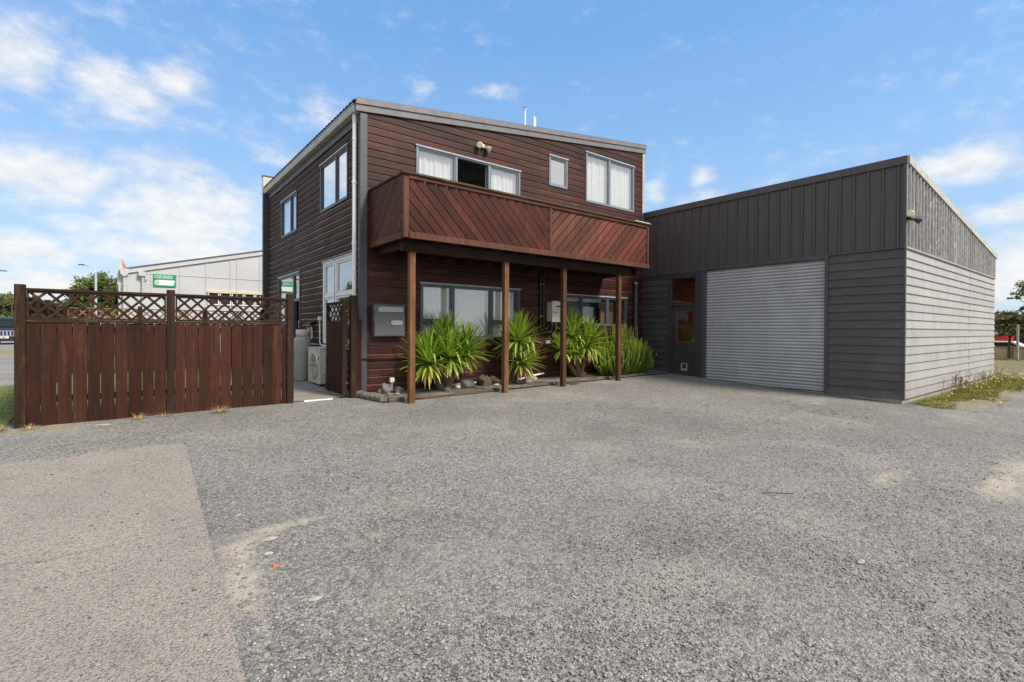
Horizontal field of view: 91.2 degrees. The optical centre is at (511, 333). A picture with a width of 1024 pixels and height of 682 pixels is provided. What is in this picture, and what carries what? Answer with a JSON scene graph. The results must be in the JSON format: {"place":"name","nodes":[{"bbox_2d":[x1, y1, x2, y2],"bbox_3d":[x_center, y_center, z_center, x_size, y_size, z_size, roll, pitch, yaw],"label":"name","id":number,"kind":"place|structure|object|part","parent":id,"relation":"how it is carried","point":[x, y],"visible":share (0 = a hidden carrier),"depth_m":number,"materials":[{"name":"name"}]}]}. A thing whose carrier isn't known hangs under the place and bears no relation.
{"place":"outdoors","nodes":[
{"label":"outdoors","id":0,"kind":"place"},
{"bbox_2d":[0,341,13,385],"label":"road","id":1,"kind":"structure","parent":0,"point":[6,369],"depth_m":14.59,"materials":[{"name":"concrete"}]},
{"bbox_2d":[0,316,27,342],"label":"parked suv","id":2,"kind":"object","parent":1,"relation":"on","point":[6,328],"visible":0.27,"depth_m":30.75,"materials":[{"name":"paint"}]},
{"bbox_2d":[0,386,13,428],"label":"lawn","id":3,"kind":"structure","parent":0,"point":[7,415],"depth_m":8.14,"materials":[{"name":"plant"}]},
{"bbox_2d":[0,377,281,429],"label":"grass","id":4,"kind":"structure","parent":3,"relation":"on","point":[10,419],"depth_m":8.04,"materials":[{"name":"green plant"}]},
{"bbox_2d":[40,356,281,423],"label":"back lawn","id":5,"kind":"structure","parent":0,"point":[115,398],"depth_m":9.64,"materials":[{"name":"plant"}]},
{"bbox_2d":[65,306,263,372],"bbox_3d":[-8.973,0.186,13.288,4.390,1.760,0.109,0,1,-38],"label":"back fence","id":6,"kind":"object","parent":5,"relation":"on","point":[204,314],"visible":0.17,"depth_m":12.93,"materials":[{"name":"brown wood"}]},
{"bbox_2d":[231,367,348,400],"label":"yard path","id":7,"kind":"structure","parent":0,"point":[305,390],"depth_m":9.91,"materials":[{"name":"concrete"}]},
{"bbox_2d":[294,329,310,380],"bbox_3d":[-4.810,0.493,11.486,0.394,1.170,0.394,0,1,-38],"label":"gas cylinder","id":8,"kind":"object","parent":7,"relation":"on","point":[302,342],"visible":0.74,"depth_m":11.33,"materials":[{"name":"beige paint"}]},
{"bbox_2d":[308,347,325,385],"bbox_3d":[-4.180,0.712,10.961,0.364,0.825,0.868,0,1,-38],"label":"heat pump unit","id":9,"kind":"object","parent":7,"relation":"on","point":[316,365],"visible":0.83,"depth_m":10.66,"materials":[{"name":"white metal"}]},
{"bbox_2d":[0,343,1023,681],"bbox_3d":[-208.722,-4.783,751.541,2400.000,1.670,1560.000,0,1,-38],"label":"ground","id":10,"kind":"structure","parent":0,"point":[994,429],"depth_m":4.09,"materials":[{"name":"grey gravel"}]},
{"bbox_2d":[0,294,10,314],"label":"utility pole","id":11,"kind":"object","parent":10,"relation":"on","point":[3,303],"visible":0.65,"depth_m":69.96,"materials":[{"name":"wood"}]},
{"bbox_2d":[0,293,13,316],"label":"dark tree","id":12,"kind":"object","parent":10,"relation":"on","point":[5,309],"visible":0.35,"depth_m":88.60,"materials":[{"name":"green plant"}]},
{"bbox_2d":[4,298,13,316],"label":"utility pole","id":13,"kind":"object","parent":10,"relation":"on","point":[11,301],"visible":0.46,"depth_m":69.76,"materials":[{"name":"wood"}]},
{"bbox_2d":[4,291,13,311],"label":"dark tree","id":14,"kind":"object","parent":10,"relation":"on","point":[10,294],"visible":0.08,"depth_m":90.10,"materials":[{"name":"green plant"}]},
{"bbox_2d":[6,296,29,316],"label":"dark tree","id":15,"kind":"object","parent":10,"relation":"on","point":[9,313],"visible":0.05,"depth_m":88.81,"materials":[{"name":"green plant"}]},
{"bbox_2d":[21,423,38,430],"bbox_3d":[-6.403,1.238,6.664,0.303,0.084,0.306,0,1,-38],"label":"dry grass tuft","id":16,"kind":"object","parent":10,"relation":"on","point":[28,427],"visible":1,"depth_m":6.68,"materials":[{"name":"beige plant"}]},
{"bbox_2d":[26,295,64,405],"bbox_3d":[-8.658,0.295,9.327,0.109,1.840,6.530,0,1,-38],"label":"side fence","id":17,"kind":"object","parent":10,"relation":"on","point":[38,305],"visible":0.24,"depth_m":8.78,"materials":[{"name":"brown wood"}]},
{"bbox_2d":[78,264,96,313],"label":"street lamp","id":18,"kind":"object","parent":10,"relation":"on","point":[95,285],"visible":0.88,"depth_m":49.91,"materials":[{"name":"grey metal"}]},
{"bbox_2d":[59,271,117,320],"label":"leafy tree","id":19,"kind":"object","parent":10,"relation":"on","point":[103,282],"visible":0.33,"depth_m":58.89,"materials":[{"name":"green plant"}]},
{"bbox_2d":[0,436,245,681],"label":"concrete apron","id":20,"kind":"object","parent":10,"relation":"on","point":[160,647],"visible":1,"depth_m":3.19,"materials":[{"name":"beige concrete"}]},
{"bbox_2d":[129,413,147,419],"bbox_3d":[-5.484,1.216,7.397,0.350,0.095,0.341,0,0,3],"label":"dry grass tuft","id":21,"kind":"object","parent":10,"relation":"on","point":[139,417],"visible":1,"depth_m":7.38,"materials":[{"name":"beige plant"}]},
{"bbox_2d":[14,284,293,428],"bbox_3d":[-5.273,0.363,7.800,3.530,2.123,0.105,0,1,-38],"label":"wooden fence","id":22,"kind":"object","parent":10,"relation":"on","point":[149,369],"visible":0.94,"depth_m":7.56,"materials":[{"name":"brown wood"}]},
{"bbox_2d":[117,250,261,327],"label":"white building","id":23,"kind":"structure","parent":10,"relation":"on","point":[238,274],"depth_m":20.54,"materials":[{"name":"paint"}]},
{"bbox_2d":[153,274,175,286],"bbox_3d":[-13.663,-2.083,19.721,0.730,0.485,0.024,0,1,-38],"label":"advertising sign","id":24,"kind":"object","parent":23,"relation":"attached to","point":[162,280],"visible":1,"depth_m":19.71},
{"bbox_2d":[208,293,218,304],"bbox_3d":[-12.366,-1.431,20.758,0.390,0.500,0.048,0,1,-38],"label":"window","id":25,"kind":"structure","parent":23,"relation":"in","point":[217,302],"depth_m":20.79,"materials":[{"name":"white paint"}]},
{"bbox_2d":[220,293,230,304],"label":"window","id":26,"kind":"structure","parent":23,"relation":"in","point":[221,294],"depth_m":21.03,"materials":[{"name":"white paint"}]},
{"bbox_2d":[232,294,242,305],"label":"window","id":27,"kind":"structure","parent":23,"relation":"in","point":[241,304],"depth_m":21.34,"materials":[{"name":"white paint"}]},
{"bbox_2d":[244,294,254,305],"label":"window","id":28,"kind":"structure","parent":23,"relation":"in","point":[245,295],"depth_m":21.58,"materials":[{"name":"white paint"}]},
{"bbox_2d":[210,406,228,412],"bbox_3d":[-4.602,1.186,7.927,0.465,0.143,0.461,0,1,-38],"label":"dry grass tuft","id":29,"kind":"object","parent":10,"relation":"on","point":[222,410],"visible":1,"depth_m":7.94,"materials":[{"name":"beige plant"}]},
{"bbox_2d":[238,601,249,606],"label":"stone","id":30,"kind":"object","parent":10,"relation":"on","point":[244,603],"visible":1,"depth_m":2.90,"materials":[{"name":"grey stone"}]},
{"bbox_2d":[261,536,277,541],"bbox_3d":[-1.798,1.524,3.717,0.128,0.023,0.059,0,1,-38],"label":"stone","id":31,"kind":"object","parent":10,"relation":"on","point":[270,538],"visible":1,"depth_m":3.71,"materials":[{"name":"white stone"}]},
{"bbox_2d":[266,642,280,650],"bbox_3d":[-1.218,1.594,2.555,0.068,0.026,0.049,0,1,-38],"label":"stone","id":32,"kind":"object","parent":10,"relation":"on","point":[271,646],"visible":1,"depth_m":2.55,"materials":[{"name":"grey stone"}]},
{"bbox_2d":[308,595,322,601],"bbox_3d":[-1.167,1.575,2.978,0.096,0.024,0.054,0,1,-38],"label":"stone","id":33,"kind":"object","parent":10,"relation":"on","point":[313,598],"visible":1,"depth_m":2.97,"materials":[{"name":"beige stone"}]},
{"bbox_2d":[309,666,322,675],"bbox_3d":[-0.941,1.609,2.394,0.064,0.022,0.058,0,0,-2],"label":"stone","id":34,"kind":"object","parent":10,"relation":"on","point":[313,670],"visible":1,"depth_m":2.39,"materials":[{"name":"grey stone"}]},
{"bbox_2d":[304,398,332,401],"bbox_3d":[-3.533,1.214,9.147,0.503,0.028,0.040,0,0,-35],"label":"door sill strip","id":35,"kind":"object","parent":10,"relation":"on","point":[317,399],"depth_m":9.13,"materials":[{"name":"white paint"}]},
{"bbox_2d":[349,295,361,397],"bbox_3d":[-2.968,0.290,9.548,0.275,2.020,0.200,0,1,-38],"label":"gate post","id":36,"kind":"object","parent":10,"relation":"on","point":[355,343],"visible":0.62,"depth_m":9.44,"materials":[{"name":"brown wood"}]},
{"bbox_2d":[326,299,348,395],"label":"garden gate","id":37,"kind":"structure","parent":36,"relation":"attached to","point":[337,345],"depth_m":9.70,"materials":[{"name":"wood"}]},
{"bbox_2d":[357,390,386,402],"bbox_3d":[-2.624,1.190,9.342,0.709,0.205,0.216,1,1,38],"label":"driftwood log","id":38,"kind":"object","parent":10,"relation":"on","point":[375,397],"visible":0.93,"depth_m":9.24,"materials":[{"name":"grey wood"}]},
{"bbox_2d":[387,388,497,402],"bbox_3d":[-1.283,1.212,9.861,2.442,0.138,0.136,0,1,-38],"label":"edging timber","id":39,"kind":"object","parent":10,"relation":"on","point":[417,397],"visible":0.87,"depth_m":9.77,"materials":[{"name":"wood"}]},
{"bbox_2d":[261,97,651,403],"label":"two storey house","id":40,"kind":"structure","parent":10,"relation":"on","point":[419,213],"depth_m":11.33,"materials":[{"name":"wood"}]},
{"bbox_2d":[280,190,297,238],"bbox_3d":[-6.113,-3.254,13.863,0.180,1.058,1.630,0,1,-38],"label":"side upper window","id":41,"kind":"structure","parent":40,"relation":"in","point":[289,205],"depth_m":13.89,"materials":[{"name":"glass"}]},
{"bbox_2d":[277,271,300,366],"bbox_3d":[-6.153,-0.329,13.875,0.128,2.608,2.250,0,1,-38],"label":"sliding side door","id":42,"kind":"structure","parent":40,"relation":"in","point":[289,283],"depth_m":13.73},
{"bbox_2d":[304,320,315,339],"bbox_3d":[-4.810,-0.072,11.941,0.269,0.495,0.932,0,0,-24],"label":"gas regulator","id":43,"kind":"object","parent":40,"relation":"attached to","point":[310,330],"visible":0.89,"depth_m":12.04,"materials":[{"name":"white paint"}]},
{"bbox_2d":[322,258,334,342],"bbox_3d":[-4.050,-0.706,11.237,0.178,1.858,0.790,0,1,-38],"label":"door","id":44,"kind":"structure","parent":40,"relation":"in","point":[329,265],"depth_m":11.31,"materials":[{"name":"paint"}]},
{"bbox_2d":[318,317,348,349],"bbox_3d":[-3.861,-0.030,10.878,0.062,0.707,2.080,0,1,-38],"label":"white conduit","id":45,"kind":"object","parent":40,"relation":"attached to","point":[319,319],"visible":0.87,"depth_m":11.64,"materials":[{"name":"paint"}]},
{"bbox_2d":[319,143,350,213],"bbox_3d":[-3.865,-3.343,10.999,0.178,1.118,1.810,0,1,-38],"label":"side upper window","id":46,"kind":"structure","parent":40,"relation":"in","point":[334,177],"depth_m":10.97,"materials":[{"name":"glass"}]},
{"bbox_2d":[334,252,356,344],"bbox_3d":[-3.440,-0.697,10.458,0.176,1.858,1.150,0,1,-38],"label":"white casement window","id":47,"kind":"structure","parent":40,"relation":"in","point":[341,262],"depth_m":10.63,"materials":[{"name":"paint"}]},
{"bbox_2d":[371,304,404,336],"bbox_3d":[-2.476,-0.264,10.067,0.690,0.645,0.154,0,1,-38],"label":"electricity meter box","id":48,"kind":"object","parent":40,"relation":"attached to","point":[388,319],"visible":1,"depth_m":10.00,"materials":[{"name":"paint"}]},
{"bbox_2d":[375,305,403,335],"bbox_3d":[-2.442,-0.258,10.023,0.630,0.605,0.011,0,1,-38],"label":"door","id":49,"kind":"structure","parent":48,"relation":"in","point":[382,328],"depth_m":9.99,"materials":[{"name":"paint"}]},
{"bbox_2d":[362,357,416,359],"bbox_3d":[-2.369,0.504,10.222,1.500,0.038,0.045,0,1,-38],"label":"wall conduit","id":50,"kind":"object","parent":40,"relation":"attached to","point":[381,358],"depth_m":9.98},
{"bbox_2d":[415,144,521,200],"bbox_3d":[-0.944,-2.922,11.400,2.840,2.078,0.180,0,1,-38],"label":"balcony window","id":51,"kind":"structure","parent":40,"relation":"in","point":[430,161],"depth_m":11.10,"materials":[{"name":"white glass"}]},
{"bbox_2d":[419,282,520,339],"bbox_3d":[-0.908,-0.477,11.454,2.740,1.228,0.180,0,1,-38],"label":"large lower window","id":52,"kind":"structure","parent":40,"relation":"in","point":[482,305],"depth_m":11.42,"materials":[{"name":"grey glass"}]},
{"bbox_2d":[476,142,491,152],"bbox_3d":[-0.640,-4.255,11.458,0.408,0.182,0.176,0,1,-38],"label":"twin floodlight","id":53,"kind":"object","parent":40,"relation":"attached to","point":[482,145],"visible":1,"depth_m":11.46,"materials":[{"name":"white paint"}]},
{"bbox_2d":[540,271,552,333],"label":"lagged pipes","id":54,"kind":"object","parent":40,"relation":"attached to","point":[542,322],"visible":0.88,"depth_m":12.62,"materials":[{"name":"black plastic"}]},
{"bbox_2d":[545,326,556,343],"bbox_3d":[0.997,0.025,12.834,0.330,0.462,0.083,0,0,-29],"label":"power outlet","id":55,"kind":"object","parent":40,"relation":"attached to","point":[546,342],"visible":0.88,"depth_m":12.78,"materials":[{"name":"white paint"}]},
{"bbox_2d":[547,301,559,325],"bbox_3d":[1.092,-0.518,12.809,0.370,0.630,0.242,0,1,-38],"label":"gas water heater","id":56,"kind":"object","parent":40,"relation":"attached to","point":[553,311],"visible":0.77,"depth_m":12.69,"materials":[{"name":"white metal"}]},
{"bbox_2d":[548,154,568,189],"bbox_3d":[1.182,-4.188,13.023,0.690,0.788,0.128,0,1,-38],"label":"small frosted window","id":57,"kind":"structure","parent":40,"relation":"in","point":[558,166],"depth_m":13.02,"materials":[{"name":"white glass"}]},
{"bbox_2d":[567,294,627,325],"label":"lower right window","id":58,"kind":"structure","parent":40,"relation":"in","point":[605,308],"depth_m":14.31,"materials":[{"name":"white paint"}]},
{"bbox_2d":[584,151,634,212],"bbox_3d":[2.779,-4.280,14.309,2.090,1.368,0.180,0,1,-38],"label":"large upper window","id":59,"kind":"structure","parent":40,"relation":"in","point":[609,182],"depth_m":14.31,"materials":[{"name":"white glass"}]},
{"bbox_2d":[633,281,637,341],"bbox_3d":[3.674,-0.190,14.919,0.131,2.728,0.154,0,0,-20],"label":"soil vent pipe","id":60,"kind":"object","parent":40,"relation":"attached to","point":[635,313],"visible":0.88,"depth_m":14.86,"materials":[{"name":"black plastic"}]},
{"bbox_2d":[372,370,666,400],"bbox_3d":[0.788,1.142,12.113,8.700,0.152,1.020,0,1,-38],"label":"garden bed","id":61,"kind":"object","parent":10,"relation":"on","point":[432,390],"visible":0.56,"depth_m":11.16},
{"bbox_2d":[377,383,393,393],"bbox_3d":[-2.493,1.101,9.896,0.319,0.254,0.311,0,0,-8],"label":"rock","id":62,"kind":"object","parent":61,"relation":"on","point":[385,388],"visible":0.87,"depth_m":9.82,"materials":[{"name":"grey stone"}]},
{"bbox_2d":[394,386,403,392],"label":"rock","id":63,"kind":"object","parent":61,"relation":"on","point":[399,389],"visible":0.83,"depth_m":10.00,"materials":[{"name":"grey stone"}]},
{"bbox_2d":[391,310,494,390],"bbox_3d":[-1.256,0.348,10.235,2.337,1.818,1.373,0,1,-38],"label":"yucca plant","id":64,"kind":"object","parent":61,"relation":"on","point":[444,342],"visible":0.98,"depth_m":10.20,"materials":[{"name":"green plant"}]},
{"bbox_2d":[460,378,474,387],"bbox_3d":[-0.962,1.102,10.854,0.335,0.256,0.258,0,1,-38],"label":"rock","id":65,"kind":"object","parent":61,"relation":"on","point":[467,383],"visible":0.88,"depth_m":10.76,"materials":[{"name":"grey stone"}]},
{"bbox_2d":[476,375,491,385],"bbox_3d":[-0.627,1.090,11.186,0.362,0.336,0.277,0,1,-38],"label":"rock","id":66,"kind":"object","parent":61,"relation":"on","point":[483,380],"visible":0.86,"depth_m":11.09,"materials":[{"name":"stone"}]},
{"bbox_2d":[489,376,501,384],"bbox_3d":[-0.404,1.091,11.393,0.385,0.273,0.291,0,1,-38],"label":"rock","id":67,"kind":"object","parent":61,"relation":"on","point":[494,379],"visible":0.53,"depth_m":11.30,"materials":[{"name":"grey stone"}]},
{"bbox_2d":[452,372,543,385],"bbox_3d":[-0.380,1.063,11.659,3.004,0.174,0.108,0,0,-37],"label":"waste pipe","id":68,"kind":"object","parent":61,"relation":"on","point":[501,380],"visible":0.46,"depth_m":12.04,"materials":[{"name":"white paint"}]},
{"bbox_2d":[492,309,545,383],"bbox_3d":[0.194,0.309,11.419,1.501,1.865,1.291,0,1,-38],"label":"yucca plant","id":69,"kind":"object","parent":61,"relation":"on","point":[520,352],"visible":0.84,"depth_m":11.38,"materials":[{"name":"green plant"}]},
{"bbox_2d":[524,375,536,381],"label":"rock","id":70,"kind":"object","parent":61,"relation":"on","point":[528,377],"visible":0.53,"depth_m":11.92,"materials":[{"name":"stone"}]},
{"bbox_2d":[544,307,615,376],"bbox_3d":[1.831,0.248,12.683,2.088,1.951,1.334,0,1,-38],"label":"yucca plant","id":71,"kind":"object","parent":61,"relation":"on","point":[586,345],"visible":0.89,"depth_m":12.68,"materials":[{"name":"green plant"}]},
{"bbox_2d":[594,323,653,375],"bbox_3d":[3.107,0.409,13.802,2.290,1.474,1.025,0,1,-38],"label":"rosemary bush","id":72,"kind":"object","parent":61,"relation":"on","point":[635,357],"visible":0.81,"depth_m":13.51,"materials":[{"name":"green plant"}]},
{"bbox_2d":[497,382,553,390],"bbox_3d":[0.314,1.179,11.168,1.614,0.123,0.143,0,1,-38],"label":"edging timber","id":73,"kind":"object","parent":10,"relation":"on","point":[530,385],"visible":0.79,"depth_m":11.20,"materials":[{"name":"wood"}]},
{"bbox_2d":[554,377,609,384],"bbox_3d":[1.740,1.161,12.316,1.853,0.113,0.146,0,1,-38],"label":"edging timber","id":74,"kind":"object","parent":10,"relation":"on","point":[582,380],"visible":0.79,"depth_m":12.32,"materials":[{"name":"wood"}]},
{"bbox_2d":[613,371,660,378],"bbox_3d":[3.443,1.130,13.750,2.206,0.110,0.116,0,1,-42],"label":"edging timber","id":75,"kind":"object","parent":10,"relation":"on","point":[636,374],"visible":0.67,"depth_m":13.70,"materials":[{"name":"wood"}]},
{"bbox_2d":[642,155,997,403],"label":"garage shed","id":76,"kind":"structure","parent":10,"relation":"on","point":[852,282],"depth_m":11.91,"materials":[{"name":"grey paint"}]},
{"bbox_2d":[672,306,694,375],"bbox_3d":[4.822,0.201,14.114,0.100,1.950,0.730,0,1,-38],"label":"side door","id":77,"kind":"structure","parent":76,"relation":"in","point":[683,353],"depth_m":14.16,"materials":[{"name":"black paint"}]},
{"bbox_2d":[701,256,828,392],"bbox_3d":[6.175,-0.214,12.466,0.167,3.075,3.075,0,1,-38],"label":"roller door","id":78,"kind":"structure","parent":76,"relation":"in","point":[765,325],"depth_m":12.29,"materials":[{"name":"metal"}]},
{"bbox_2d":[906,210,922,223],"bbox_3d":[8.076,-2.346,10.084,0.487,0.226,0.185,0,0,-32],"label":"twin floodlight","id":79,"kind":"object","parent":76,"relation":"attached to","point":[910,214],"visible":1,"depth_m":10.07,"materials":[{"name":"white plastic"}]},
{"bbox_2d":[857,559,864,563],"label":"stone","id":80,"kind":"object","parent":10,"relation":"on","point":[860,561],"visible":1,"depth_m":3.56,"materials":[{"name":"beige stone"}]},
{"bbox_2d":[911,366,1023,412],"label":"flowering weeds","id":81,"kind":"object","parent":10,"relation":"on","point":[983,390],"visible":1,"depth_m":12.17,"materials":[{"name":"green plant"}]},
{"bbox_2d":[994,335,1014,340],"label":"red truck body","id":82,"kind":"object","parent":10,"relation":"on","point":[1001,338],"visible":0.04,"depth_m":44.84,"materials":[{"name":"paint"}]},
{"bbox_2d":[994,309,1023,347],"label":"tree","id":83,"kind":"object","parent":10,"relation":"on","point":[1006,323],"visible":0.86,"depth_m":29.68,"materials":[{"name":"green plant"}]},
{"bbox_2d":[994,346,1023,358],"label":"boundary fence","id":84,"kind":"object","parent":10,"relation":"on","point":[1004,352],"visible":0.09,"depth_m":22.52,"materials":[{"name":"brown wood"}]},
{"bbox_2d":[994,341,1023,346],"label":"parked car","id":85,"kind":"object","parent":10,"relation":"on","point":[1002,343],"visible":0.12,"depth_m":35.95,"materials":[{"name":"white paint"}]},
{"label":"side window","id":86,"kind":"part","parent":85,"relation":"part of","materials":[{"name":"black glass"}]},
{"bbox_2d":[1006,280,1023,314],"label":"leaning tree","id":87,"kind":"object","parent":10,"relation":"on","point":[1020,293],"visible":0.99,"depth_m":29.99,"materials":[{"name":"green plant"}]},
{"bbox_2d":[1016,325,1018,360],"bbox_3d":[21.950,0.474,21.756,0.083,1.720,0.083,0,0,-16],"label":"sign post","id":88,"kind":"object","parent":10,"relation":"on","point":[1017,342],"visible":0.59,"depth_m":21.73,"materials":[{"name":"grey metal"}]},
{"bbox_2d":[1015,335,1023,342],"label":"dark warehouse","id":89,"kind":"structure","parent":10,"relation":"on","point":[1021,338],"depth_m":46.57,"materials":[{"name":"paint"}]},
{"bbox_2d":[0,0,1023,323],"label":"sky","id":90,"kind":"structure","parent":0,"point":[135,132],"materials":[{"name":"blue"}]},
{"bbox_2d":[225,380,1023,502],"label":"gravel weeds","id":91,"kind":"object","parent":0,"point":[574,383],"visible":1,"depth_m":8.70,"materials":[{"name":"green plant"}]},
{"bbox_2d":[994,357,1023,360],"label":"verge grass","id":92,"kind":"structure","parent":0,"point":[1001,358],"depth_m":22.01,"materials":[{"name":"green plant"}]}
]}

